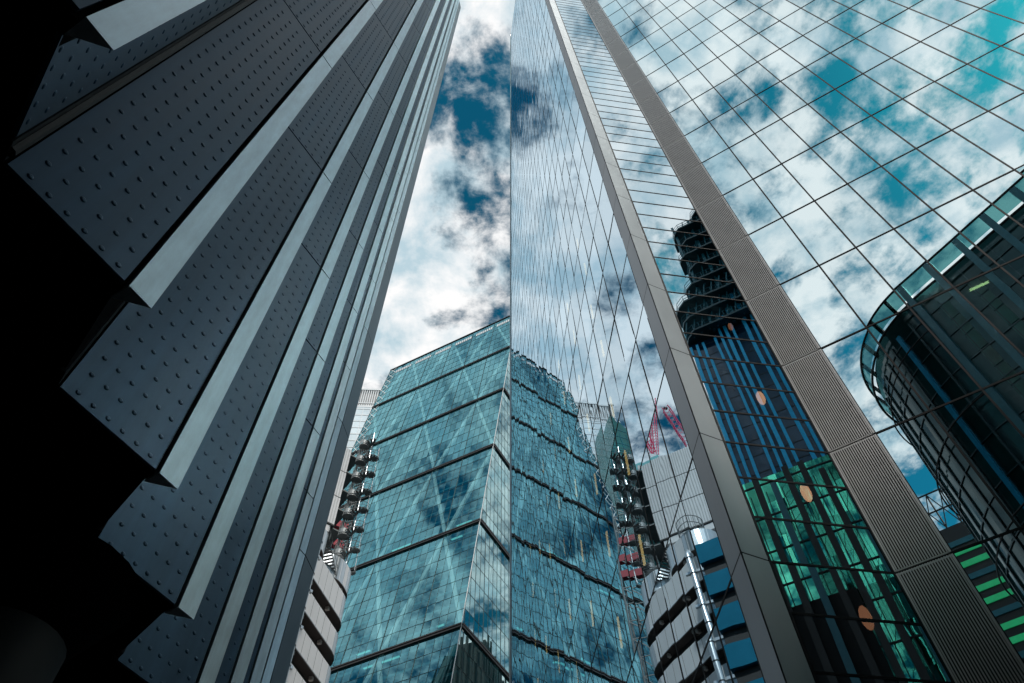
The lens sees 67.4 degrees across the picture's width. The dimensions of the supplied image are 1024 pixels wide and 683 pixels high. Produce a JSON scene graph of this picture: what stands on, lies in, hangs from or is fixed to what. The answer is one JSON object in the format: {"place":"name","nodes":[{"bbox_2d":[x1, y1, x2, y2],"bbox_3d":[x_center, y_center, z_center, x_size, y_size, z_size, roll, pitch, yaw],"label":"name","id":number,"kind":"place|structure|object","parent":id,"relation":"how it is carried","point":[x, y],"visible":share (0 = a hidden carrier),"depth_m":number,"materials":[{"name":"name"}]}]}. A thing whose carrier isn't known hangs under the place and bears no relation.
{"place":"outdoors","nodes":[
{"label":"outdoors","id":0,"kind":"place"},
{"bbox_2d":[0,0,460,682],"bbox_3d":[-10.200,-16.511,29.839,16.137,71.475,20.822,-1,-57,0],"label":"riveted building","id":1,"kind":"structure","parent":0,"point":[204,206],"depth_m":6.51,"materials":[{"name":"metal"}]},
{"bbox_2d":[285,433,379,682],"bbox_3d":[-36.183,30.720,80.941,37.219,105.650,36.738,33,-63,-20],"label":"steel services building","id":2,"kind":"structure","parent":0,"point":[312,659],"depth_m":85.35,"materials":[{"name":"silver metal"}]},
{"bbox_2d":[347,388,380,449],"bbox_3d":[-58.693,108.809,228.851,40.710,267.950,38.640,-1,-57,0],"label":"white tower","id":3,"kind":"structure","parent":0,"point":[367,399],"depth_m":317.92,"materials":[{"name":"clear glass"}]},
{"bbox_2d":[362,0,514,388],"label":"sky","id":4,"kind":"structure","parent":0,"point":[450,278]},
{"bbox_2d":[509,0,1023,682],"bbox_3d":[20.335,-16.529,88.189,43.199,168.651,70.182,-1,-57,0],"label":"glass tower","id":5,"kind":"structure","parent":0,"point":[767,340],"depth_m":26.56,"materials":[{"name":"glass"}]},
{"label":"ground","id":6,"kind":"structure","parent":0,"visible":0},
{"bbox_2d":[331,500,355,550],"bbox_3d":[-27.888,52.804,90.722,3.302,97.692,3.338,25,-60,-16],"label":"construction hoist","id":7,"kind":"object","parent":6,"relation":"on","point":[338,525],"visible":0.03,"depth_m":123.24,"materials":[{"name":"metal"}]},
{"bbox_2d":[329,315,509,682],"bbox_3d":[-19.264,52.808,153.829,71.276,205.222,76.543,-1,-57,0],"label":"wedge office tower","id":8,"kind":"structure","parent":6,"relation":"on","point":[427,600],"depth_m":153.94,"materials":[{"name":"teal glass"}]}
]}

